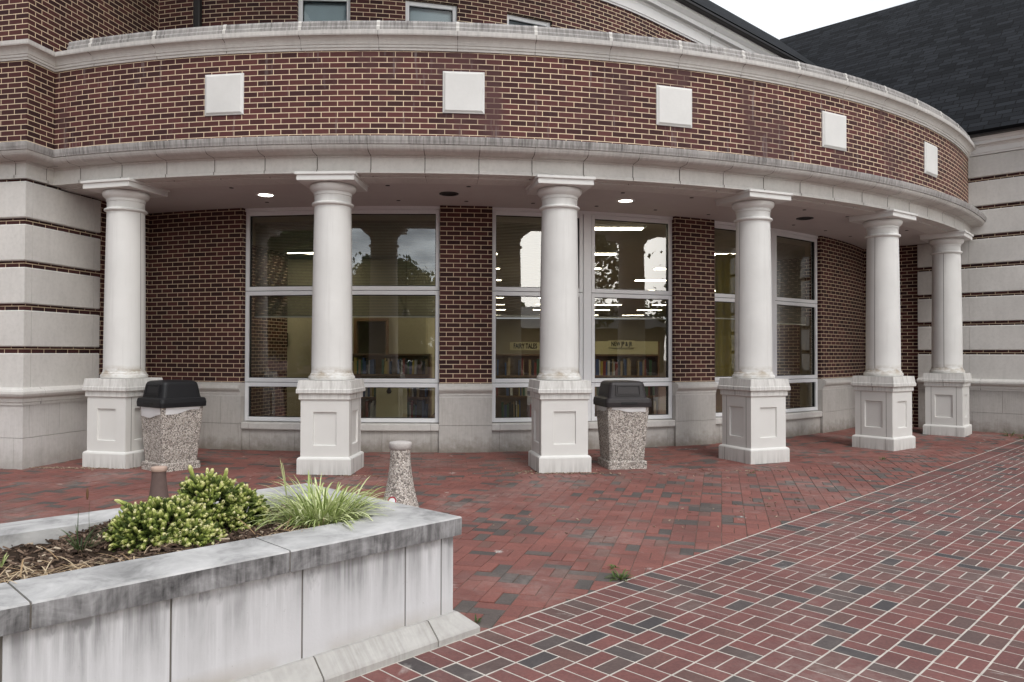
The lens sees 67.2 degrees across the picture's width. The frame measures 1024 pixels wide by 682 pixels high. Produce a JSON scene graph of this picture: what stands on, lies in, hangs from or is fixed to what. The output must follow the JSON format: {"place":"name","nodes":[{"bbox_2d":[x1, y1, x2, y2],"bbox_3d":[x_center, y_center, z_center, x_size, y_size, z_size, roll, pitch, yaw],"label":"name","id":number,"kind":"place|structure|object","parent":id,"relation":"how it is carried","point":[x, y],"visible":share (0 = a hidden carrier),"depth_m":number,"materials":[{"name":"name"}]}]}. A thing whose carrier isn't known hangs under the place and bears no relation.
{"place":"outdoors","nodes":[
{"label":"outdoors","id":0,"kind":"place"},
{"bbox_2d":[0,427,1023,631],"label":"courtyard paving","id":1,"kind":"structure","parent":0,"point":[31,493],"depth_m":8.19,"materials":[{"name":"brick"}]},
{"bbox_2d":[148,466,168,498],"bbox_3d":[-3.364,1.421,7.338,0.246,0.460,0.246,0,-1,0],"label":"bollard","id":2,"kind":"object","parent":1,"relation":"on","point":[158,486],"visible":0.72,"depth_m":7.28,"materials":[{"name":"brown concrete"}]},
{"bbox_2d":[137,380,205,471],"bbox_3d":[-4.403,1.089,9.963,0.632,1.168,0.637,-1,-1,37],"label":"trash can","id":3,"kind":"object","parent":1,"relation":"on","point":[171,411],"visible":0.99,"depth_m":9.77,"materials":[{"name":"white stone"}]},
{"bbox_2d":[0,483,479,681],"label":"planter","id":4,"kind":"object","parent":1,"relation":"on","point":[337,602],"visible":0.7,"depth_m":3.44,"materials":[{"name":"concrete"}]},
{"bbox_2d":[0,502,309,582],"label":"mulch bed","id":5,"kind":"object","parent":4,"relation":"in","point":[102,550],"visible":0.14,"depth_m":3.69,"materials":[{"name":"brown wood"}]},
{"bbox_2d":[0,553,8,566],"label":"sprout","id":6,"kind":"object","parent":5,"relation":"on","point":[3,561],"visible":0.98,"depth_m":3.41,"materials":[{"name":"green plant"}]},
{"bbox_2d":[57,488,110,550],"bbox_3d":[-2.056,0.857,3.666,0.240,0.293,0.309,0,-1,17],"label":"bulb plant","id":7,"kind":"object","parent":5,"relation":"on","point":[77,547],"visible":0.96,"depth_m":3.68,"materials":[{"name":"plant"}]},
{"bbox_2d":[0,516,320,583],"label":"dry straw","id":8,"kind":"object","parent":5,"relation":"on","point":[46,571],"visible":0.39,"depth_m":3.28,"materials":[{"name":"beige plant"}]},
{"bbox_2d":[102,465,271,554],"bbox_3d":[-1.629,0.856,3.962,0.826,0.407,0.608,1,-1,-35],"label":"shrub","id":9,"kind":"object","parent":5,"relation":"on","point":[189,513],"visible":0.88,"depth_m":3.88,"materials":[{"name":"green plant"}]},
{"bbox_2d":[242,460,394,531],"bbox_3d":[-1.065,0.885,4.270,0.895,0.470,0.908,0,-1,0],"label":"grass clump","id":10,"kind":"object","parent":5,"relation":"on","point":[315,511],"visible":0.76,"depth_m":4.17,"materials":[{"name":"plant"}]},
{"bbox_2d":[383,441,418,506],"bbox_3d":[-1.094,1.328,7.537,0.372,0.697,0.376,0,-1,0],"label":"bollard","id":11,"kind":"object","parent":1,"relation":"on","point":[400,485],"visible":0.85,"depth_m":7.44,"materials":[{"name":"stone"}]},
{"bbox_2d":[29,459,870,534],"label":"leaf litter","id":12,"kind":"object","parent":1,"relation":"on","point":[531,471],"visible":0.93,"depth_m":9.64,"materials":[{"name":"brown plant"}]},
{"bbox_2d":[605,568,633,581],"bbox_3d":[0.730,1.593,5.220,0.222,0.081,0.218,0,-1,0],"label":"weed","id":13,"kind":"object","parent":1,"relation":"on","point":[620,576],"visible":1,"depth_m":5.23,"materials":[{"name":"green plant"}]},
{"bbox_2d":[593,380,651,469],"bbox_3d":[1.462,1.109,10.254,0.632,1.168,0.637,0,-1,-10],"label":"trash can","id":14,"kind":"object","parent":1,"relation":"on","point":[622,408],"visible":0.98,"depth_m":10.00,"materials":[{"name":"white stone"}]},
{"bbox_2d":[62,403,985,625],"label":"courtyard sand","id":15,"kind":"structure","parent":0,"point":[663,408],"depth_m":7.51,"materials":[{"name":"beige sand"}]},
{"bbox_2d":[343,439,1023,681],"bbox_3d":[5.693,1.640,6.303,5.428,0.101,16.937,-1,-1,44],"label":"walkway paving","id":16,"kind":"structure","parent":0,"point":[853,664],"depth_m":4.59,"materials":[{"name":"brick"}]},
{"bbox_2d":[660,386,721,406],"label":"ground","id":17,"kind":"structure","parent":0,"point":[663,396],"depth_m":26.20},
{"bbox_2d":[0,0,1023,474],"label":"library building","id":18,"kind":"structure","parent":17,"relation":"on","point":[150,150],"depth_m":11.06,"materials":[{"name":"brick"}]},
{"bbox_2d":[256,193,275,196],"bbox_3d":[-3.462,-2.053,10.833,0.270,0.012,0.270,0,-1,0],"label":"downlight","id":19,"kind":"object","parent":18,"relation":"attached to","point":[265,194],"visible":1,"depth_m":10.81,"materials":[{"name":"white paint"}]},
{"bbox_2d":[254,221,313,317],"bbox_3d":[-3.331,-1.113,12.007,1.431,1.496,0.028,0,-1,9],"label":"window blind","id":20,"kind":"object","parent":18,"relation":"hanging from","point":[305,303],"depth_m":12.04,"materials":[{"name":"white plastic"}]},
{"bbox_2d":[284,250,312,253],"bbox_3d":[-4.145,-1.871,16.232,1.240,0.056,0.320,0,-1,0],"label":"ceiling panel light","id":21,"kind":"object","parent":18,"relation":"attached to","point":[297,251],"visible":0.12,"depth_m":16.07,"materials":[{"name":"beige"}]},
{"bbox_2d":[298,0,349,21],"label":"upper window","id":22,"kind":"structure","parent":18,"relation":"in","point":[308,10],"depth_m":12.44,"materials":[{"name":"glass"}]},
{"bbox_2d":[244,206,439,422],"bbox_3d":[-2.607,-0.404,11.757,3.082,3.274,0.225,0,-1,5],"label":"window","id":23,"kind":"structure","parent":18,"relation":"in","point":[251,291],"depth_m":11.68,"materials":[{"name":"white paint"}]},
{"bbox_2d":[376,388,406,416],"bbox_3d":[-2.023,1.174,12.915,0.520,1.020,0.095,0,-1,0],"label":"end panel","id":24,"kind":"object","parent":18,"relation":"on","point":[391,402],"visible":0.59,"depth_m":12.94,"materials":[{"name":"beige wood"}]},
{"bbox_2d":[352,354,431,417],"bbox_3d":[-2.128,0.955,13.336,1.450,1.470,0.300,0,-1,0],"label":"bookcase","id":25,"kind":"object","parent":18,"relation":"on","point":[420,358],"visible":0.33,"depth_m":13.47,"materials":[{"name":"brown wood"}]},
{"bbox_2d":[354,358,357,373],"bbox_3d":[-2.694,0.427,13.327,0.046,0.281,0.160,-1,-1,0],"label":"book","id":26,"kind":"object","parent":25,"relation":"on","point":[355,365],"visible":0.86,"depth_m":13.25,"materials":[{"name":"green paper"}]},
{"bbox_2d":[358,360,360,373],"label":"book","id":27,"kind":"object","parent":25,"relation":"on","point":[359,366],"visible":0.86,"depth_m":13.23,"materials":[{"name":"paper"}]},
{"bbox_2d":[365,401,369,416],"bbox_3d":[-2.496,1.182,13.318,0.044,0.292,0.160,-1,-1,0],"label":"book","id":28,"kind":"object","parent":25,"relation":"on","point":[366,406],"visible":0.57,"depth_m":13.24,"materials":[{"name":"brown paper"}]},
{"bbox_2d":[366,360,368,373],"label":"book","id":29,"kind":"object","parent":25,"relation":"on","point":[367,365],"visible":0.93,"depth_m":13.23,"materials":[{"name":"paper"}]},
{"bbox_2d":[368,402,371,416],"bbox_3d":[-2.452,1.196,13.317,0.032,0.265,0.160,1,-1,0],"label":"book","id":30,"kind":"object","parent":25,"relation":"on","point":[369,409],"visible":0.5,"depth_m":13.24,"materials":[{"name":"paper"}]},
{"bbox_2d":[370,403,372,416],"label":"book","id":31,"kind":"object","parent":25,"relation":"on","point":[371,409],"visible":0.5,"depth_m":13.22,"materials":[{"name":"grey paper"}]},
{"bbox_2d":[372,359,375,373],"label":"book","id":32,"kind":"object","parent":25,"relation":"on","point":[373,366],"visible":1,"depth_m":13.25,"materials":[{"name":"paper"}]},
{"bbox_2d":[382,359,384,373],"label":"book","id":33,"kind":"object","parent":25,"relation":"on","point":[383,366],"visible":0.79,"depth_m":13.24,"materials":[{"name":"paper"}]},
{"bbox_2d":[385,361,387,373],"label":"book","id":34,"kind":"object","parent":25,"relation":"on","point":[386,367],"visible":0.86,"depth_m":13.24,"materials":[{"name":"paper"}]},
{"bbox_2d":[389,361,391,373],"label":"book","id":35,"kind":"object","parent":25,"relation":"on","point":[390,367],"visible":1,"depth_m":13.23,"materials":[{"name":"paper"}]},
{"bbox_2d":[399,358,401,373],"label":"book","id":36,"kind":"object","parent":25,"relation":"on","point":[400,359],"visible":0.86,"depth_m":13.25,"materials":[{"name":"paper"}]},
{"bbox_2d":[402,358,404,373],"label":"book","id":37,"kind":"object","parent":25,"relation":"on","point":[403,369],"visible":0.79,"depth_m":13.23,"materials":[{"name":"grey paper"}]},
{"bbox_2d":[405,358,407,373],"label":"book","id":38,"kind":"object","parent":25,"relation":"on","point":[406,359],"visible":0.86,"depth_m":13.24,"materials":[{"name":"grey paper"}]},
{"bbox_2d":[407,402,410,416],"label":"book","id":39,"kind":"object","parent":25,"relation":"on","point":[408,410],"visible":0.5,"depth_m":13.24,"materials":[{"name":"grey paper"}]},
{"bbox_2d":[407,360,410,373],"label":"book","id":40,"kind":"object","parent":25,"relation":"on","point":[408,361],"visible":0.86,"depth_m":13.25,"materials":[{"name":"grey paper"}]},
{"bbox_2d":[409,362,411,373],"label":"book","id":41,"kind":"object","parent":25,"relation":"on","point":[410,367],"visible":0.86,"depth_m":13.24,"materials":[{"name":"paper"}]},
{"bbox_2d":[411,400,413,416],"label":"book","id":42,"kind":"object","parent":25,"relation":"on","point":[412,402],"visible":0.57,"depth_m":13.22,"materials":[{"name":"black paper"}]},
{"bbox_2d":[412,360,414,373],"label":"book","id":43,"kind":"object","parent":25,"relation":"on","point":[413,362],"visible":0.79,"depth_m":13.24,"materials":[{"name":"paper"}]},
{"bbox_2d":[413,388,416,396],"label":"book","id":44,"kind":"object","parent":25,"relation":"on","point":[415,392],"visible":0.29,"depth_m":13.23,"materials":[{"name":"paper"}]},
{"bbox_2d":[414,360,417,373],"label":"book","id":45,"kind":"object","parent":25,"relation":"on","point":[416,367],"visible":1,"depth_m":13.24,"materials":[{"name":"grey paper"}]},
{"bbox_2d":[417,401,419,416],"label":"book","id":46,"kind":"object","parent":25,"relation":"on","point":[418,402],"visible":0.57,"depth_m":13.21,"materials":[{"name":"grey paper"}]},
{"bbox_2d":[419,400,421,416],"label":"book","id":47,"kind":"object","parent":25,"relation":"on","point":[420,409],"visible":0.64,"depth_m":13.21,"materials":[{"name":"grey paper"}]},
{"bbox_2d":[422,400,425,417],"bbox_3d":[-1.524,1.178,13.297,0.047,0.304,0.160,-1,-1,0],"label":"book","id":48,"kind":"object","parent":25,"relation":"on","point":[423,407],"visible":0.64,"depth_m":13.22,"materials":[{"name":"paper"}]},
{"bbox_2d":[425,359,427,373],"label":"book","id":49,"kind":"object","parent":25,"relation":"on","point":[426,366],"visible":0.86,"depth_m":13.24,"materials":[{"name":"brown paper"}]},
{"bbox_2d":[425,404,427,417],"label":"book","id":50,"kind":"object","parent":25,"relation":"on","point":[426,410],"visible":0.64,"depth_m":13.23,"materials":[{"name":"paper"}]},
{"bbox_2d":[352,221,434,317],"bbox_3d":[-1.849,-1.111,11.885,1.431,1.496,0.028,0,-1,1],"label":"window blind","id":51,"kind":"object","parent":18,"relation":"hanging from","point":[402,314],"depth_m":11.89,"materials":[{"name":"white plastic"}]},
{"bbox_2d":[405,1,456,21],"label":"upper window","id":52,"kind":"structure","parent":18,"relation":"in","point":[414,11],"depth_m":12.65,"materials":[{"name":"glass"}]},
{"bbox_2d":[439,192,458,195],"bbox_3d":[-0.878,-2.047,10.732,0.270,0.012,0.270,0,-1,0],"label":"downlight","id":53,"kind":"object","parent":18,"relation":"attached to","point":[448,193],"visible":1,"depth_m":10.72,"materials":[{"name":"brown metal"}]},
{"bbox_2d":[496,354,539,416],"bbox_3d":[0.297,0.975,14.136,1.320,1.470,0.300,0,-1,0],"label":"bookcase","id":54,"kind":"object","parent":18,"relation":"on","point":[525,401],"visible":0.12,"depth_m":14.27,"materials":[{"name":"brown wood"}]},
{"bbox_2d":[501,402,503,416],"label":"book","id":55,"kind":"object","parent":54,"relation":"on","point":[502,408],"visible":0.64,"depth_m":14.04,"materials":[{"name":"grey paper"}]},
{"bbox_2d":[504,404,506,416],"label":"book","id":56,"kind":"object","parent":54,"relation":"on","point":[505,410],"visible":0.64,"depth_m":14.03,"materials":[{"name":"grey paper"}]},
{"bbox_2d":[508,358,509,374],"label":"book","id":57,"kind":"object","parent":54,"relation":"on","point":[508,366],"visible":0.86,"depth_m":14.05,"materials":[{"name":"paper"}]},
{"bbox_2d":[509,402,510,416],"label":"book","id":58,"kind":"object","parent":54,"relation":"on","point":[509,409],"visible":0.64,"depth_m":14.02,"materials":[{"name":"brown paper"}]},
{"bbox_2d":[519,360,520,374],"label":"book","id":59,"kind":"object","parent":54,"relation":"on","point":[519,367],"visible":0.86,"depth_m":14.03,"materials":[{"name":"paper"}]},
{"bbox_2d":[521,358,522,374],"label":"book","id":60,"kind":"object","parent":54,"relation":"on","point":[521,366],"visible":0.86,"depth_m":14.03,"materials":[{"name":"red paper"}]},
{"bbox_2d":[510,342,539,349],"bbox_3d":[0.241,0.095,13.972,0.558,0.142,0.018,0,-1,0],"label":"shelf sign","id":61,"kind":"object","parent":54,"relation":"attached to","point":[524,345],"visible":1,"depth_m":13.97,"materials":[{"name":"beige"}]},
{"bbox_2d":[528,360,530,374],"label":"book","id":62,"kind":"object","parent":54,"relation":"on","point":[529,361],"visible":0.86,"depth_m":14.04,"materials":[{"name":"paper"}]},
{"bbox_2d":[531,360,533,374],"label":"book","id":63,"kind":"object","parent":54,"relation":"on","point":[532,370],"visible":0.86,"depth_m":14.03,"materials":[{"name":"brown paper"}]},
{"bbox_2d":[536,359,539,374],"bbox_3d":[0.475,0.479,14.107,0.048,0.299,0.160,1,-1,0],"label":"book","id":64,"kind":"object","parent":54,"relation":"on","point":[537,367],"visible":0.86,"depth_m":14.03,"materials":[{"name":"paper"}]},
{"bbox_2d":[496,222,540,316],"bbox_3d":[0.390,-1.108,12.087,1.418,1.470,0.028,0,-1,-11],"label":"window blind","id":65,"kind":"object","parent":18,"relation":"hanging from","point":[500,315],"depth_m":12.03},
{"bbox_2d":[507,14,549,26],"bbox_3d":[0.255,-4.667,13.167,0.800,1.660,0.451,0,-1,0],"label":"upper window","id":66,"kind":"structure","parent":18,"relation":"in","point":[511,20],"depth_m":13.14,"materials":[{"name":"white paint"}]},
{"bbox_2d":[492,207,672,421],"bbox_3d":[1.146,-0.388,12.093,3.055,3.274,0.224,0,-1,-15],"label":"window","id":67,"kind":"structure","parent":18,"relation":"in","point":[587,292],"depth_m":12.00,"materials":[{"name":"white paint"}]},
{"bbox_2d":[595,251,618,254],"bbox_3d":[1.605,-1.855,16.232,1.240,0.056,0.320,0,-1,0],"label":"ceiling panel light","id":68,"kind":"object","parent":18,"relation":"attached to","point":[606,252],"visible":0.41,"depth_m":16.07,"materials":[{"name":"beige"}]},
{"bbox_2d":[595,303,622,304],"bbox_3d":[4.104,-1.576,33.030,1.240,0.056,0.320,0,-1,0],"label":"ceiling panel light","id":69,"kind":"object","parent":18,"relation":"attached to","point":[608,303],"visible":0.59,"depth_m":32.87,"materials":[{"name":"beige plastic"}]},
{"bbox_2d":[595,224,645,229],"bbox_3d":[1.605,-1.908,12.933,1.240,0.056,0.320,0,-1,0],"label":"ceiling panel light","id":70,"kind":"object","parent":18,"relation":"attached to","point":[623,226],"visible":0.59,"depth_m":12.77,"materials":[{"name":"white paint"}]},
{"bbox_2d":[616,199,634,202],"bbox_3d":[1.648,-2.033,11.177,0.270,0.012,0.270,0,-1,0],"label":"downlight","id":71,"kind":"object","parent":18,"relation":"attached to","point":[625,200],"visible":1,"depth_m":11.17,"materials":[{"name":"white paint"}]},
{"bbox_2d":[595,341,659,415],"bbox_3d":[2.018,0.863,14.337,1.400,1.710,0.302,0,-1,0],"label":"bookcase","id":72,"kind":"object","parent":18,"relation":"on","point":[642,350],"visible":0.34,"depth_m":14.20,"materials":[{"name":"brown wood"}]},
{"bbox_2d":[595,360,596,374],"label":"book","id":73,"kind":"object","parent":72,"relation":"on","point":[595,367],"visible":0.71,"depth_m":14.22,"materials":[{"name":"blue paper"}]},
{"bbox_2d":[596,359,598,374],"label":"book","id":74,"kind":"object","parent":72,"relation":"on","point":[597,366],"visible":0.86,"depth_m":14.24,"materials":[{"name":"blue paper"}]},
{"bbox_2d":[600,361,602,374],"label":"book","id":75,"kind":"object","parent":72,"relation":"on","point":[601,367],"visible":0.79,"depth_m":14.24,"materials":[{"name":"paper"}]},
{"bbox_2d":[602,361,605,374],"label":"book","id":76,"kind":"object","parent":72,"relation":"on","point":[604,367],"visible":0.86,"depth_m":14.22,"materials":[{"name":"brown paper"}]},
{"bbox_2d":[607,361,609,374],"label":"book","id":77,"kind":"object","parent":72,"relation":"on","point":[608,367],"visible":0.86,"depth_m":14.24,"materials":[{"name":"white paper"}]},
{"bbox_2d":[609,360,611,374],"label":"book","id":78,"kind":"object","parent":72,"relation":"on","point":[610,367],"visible":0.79,"depth_m":14.24,"materials":[{"name":"paper"}]},
{"bbox_2d":[614,362,617,374],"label":"book","id":79,"kind":"object","parent":72,"relation":"on","point":[616,368],"visible":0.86,"depth_m":14.23,"materials":[{"name":"red paper"}]},
{"bbox_2d":[617,360,619,374],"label":"book","id":80,"kind":"object","parent":72,"relation":"on","point":[618,361],"visible":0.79,"depth_m":14.25,"materials":[{"name":"paper"}]},
{"bbox_2d":[608,341,634,347],"bbox_3d":[2.018,0.058,14.182,0.490,0.132,0.018,0,-1,0],"label":"shelf sign","id":81,"kind":"object","parent":72,"relation":"attached to","point":[621,344],"visible":1,"depth_m":14.18,"materials":[{"name":"beige"}]},
{"bbox_2d":[620,361,622,374],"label":"book","id":82,"kind":"object","parent":72,"relation":"on","point":[621,367],"visible":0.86,"depth_m":14.23,"materials":[{"name":"beige paper"}]},
{"bbox_2d":[626,358,629,374],"bbox_3d":[2.150,0.480,14.312,0.045,0.315,0.160,1,-1,0],"label":"book","id":83,"kind":"object","parent":72,"relation":"on","point":[628,364],"visible":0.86,"depth_m":14.23,"materials":[{"name":"beige paper"}]},
{"bbox_2d":[636,361,638,374],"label":"book","id":84,"kind":"object","parent":72,"relation":"on","point":[637,367],"visible":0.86,"depth_m":14.27,"materials":[{"name":"paper"}]},
{"bbox_2d":[642,360,644,374],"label":"book","id":85,"kind":"object","parent":72,"relation":"on","point":[643,362],"visible":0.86,"depth_m":14.23,"materials":[{"name":"brown paper"}]},
{"bbox_2d":[645,358,648,374],"bbox_3d":[2.506,0.481,14.311,0.049,0.314,0.160,-1,-1,0],"label":"book","id":86,"kind":"object","parent":72,"relation":"on","point":[647,366],"visible":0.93,"depth_m":14.23,"materials":[{"name":"black paper"}]},
{"bbox_2d":[649,360,651,374],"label":"book","id":87,"kind":"object","parent":72,"relation":"on","point":[650,367],"visible":0.71,"depth_m":14.24,"materials":[{"name":"green paper"}]},
{"bbox_2d":[652,362,654,374],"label":"book","id":88,"kind":"object","parent":72,"relation":"on","point":[653,365],"visible":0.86,"depth_m":14.23,"materials":[{"name":"paper"}]},
{"bbox_2d":[652,401,655,413],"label":"book","id":89,"kind":"object","parent":72,"relation":"on","point":[653,407],"visible":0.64,"depth_m":14.24,"materials":[{"name":"beige paper"}]},
{"bbox_2d":[652,361,656,374],"bbox_3d":[2.652,0.507,14.328,0.048,0.262,0.160,-1,-1,0],"label":"book","id":90,"kind":"object","parent":72,"relation":"on","point":[655,370],"visible":0.79,"depth_m":14.25,"materials":[{"name":"paper"}]},
{"bbox_2d":[595,226,662,318],"bbox_3d":[1.814,-1.096,12.468,1.418,1.465,0.029,0,-1,-19],"label":"window blind","id":91,"kind":"object","parent":18,"relation":"hanging from","point":[629,283],"depth_m":12.48,"materials":[{"name":"white plastic"}]},
{"bbox_2d":[621,314,644,315],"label":"ceiling panel light","id":92,"kind":"object","parent":18,"relation":"attached to","point":[632,314],"visible":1,"depth_m":41.87,"materials":[{"name":"beige"}]},
{"bbox_2d":[633,278,665,280],"bbox_3d":[4.105,-1.754,22.032,1.240,0.056,0.320,0,-1,0],"label":"ceiling panel light","id":93,"kind":"object","parent":18,"relation":"attached to","point":[649,279],"visible":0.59,"depth_m":21.87,"materials":[{"name":"beige"}]},
{"bbox_2d":[652,266,665,269],"bbox_3d":[4.105,-1.802,19.032,1.240,0.056,0.320,0,-1,0],"label":"ceiling panel light","id":94,"kind":"object","parent":18,"relation":"attached to","point":[659,268],"visible":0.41,"depth_m":18.91,"materials":[{"name":"beige plastic"}]},
{"bbox_2d":[715,235,735,319],"bbox_3d":[3.842,-1.093,13.401,1.379,1.442,0.028,1,-1,-31],"label":"window blind","id":95,"kind":"object","parent":18,"relation":"hanging from","point":[726,275],"depth_m":13.31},
{"bbox_2d":[715,251,735,253],"bbox_3d":[4.105,-1.848,16.232,1.240,0.056,0.320,0,-1,0],"label":"ceiling panel light","id":96,"kind":"object","parent":18,"relation":"attached to","point":[724,252],"visible":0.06,"depth_m":16.07,"materials":[{"name":"beige plastic"}]},
{"bbox_2d":[715,221,817,416],"bbox_3d":[4.533,-0.353,13.648,2.976,3.274,0.218,1,-1,-34],"label":"window","id":97,"kind":"structure","parent":18,"relation":"in","point":[719,297],"depth_m":13.95,"materials":[{"name":"white paint"}]},
{"bbox_2d":[777,242,805,324],"bbox_3d":[5.026,-1.054,14.213,1.379,1.496,0.028,1,-1,-38],"label":"window blind","id":98,"kind":"object","parent":18,"relation":"hanging from","point":[786,321],"depth_m":14.34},
{"bbox_2d":[796,217,813,219],"bbox_3d":[4.786,-2.001,12.594,0.270,0.012,0.270,0,-1,0],"label":"downlight","id":99,"kind":"object","parent":18,"relation":"attached to","point":[804,218],"visible":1,"depth_m":12.60,"materials":[{"name":"brown metal"}]},
{"bbox_2d":[800,317,810,406],"bbox_3d":[6.099,0.417,15.398,0.700,1.800,0.118,0,-1,0],"label":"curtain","id":100,"kind":"object","parent":18,"relation":"hanging from","point":[805,361],"visible":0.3,"depth_m":15.43,"materials":[{"name":"fabric"}]},
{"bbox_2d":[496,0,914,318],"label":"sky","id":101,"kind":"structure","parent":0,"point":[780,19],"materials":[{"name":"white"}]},
{"bbox_2d":[715,254,735,375],"bbox_3d":[4.051,-0.358,14.210,0.600,2.500,0.118,0,-1,0],"label":"window","id":102,"kind":"structure","parent":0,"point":[724,347],"depth_m":14.22,"materials":[{"name":"yellow"}]}
]}

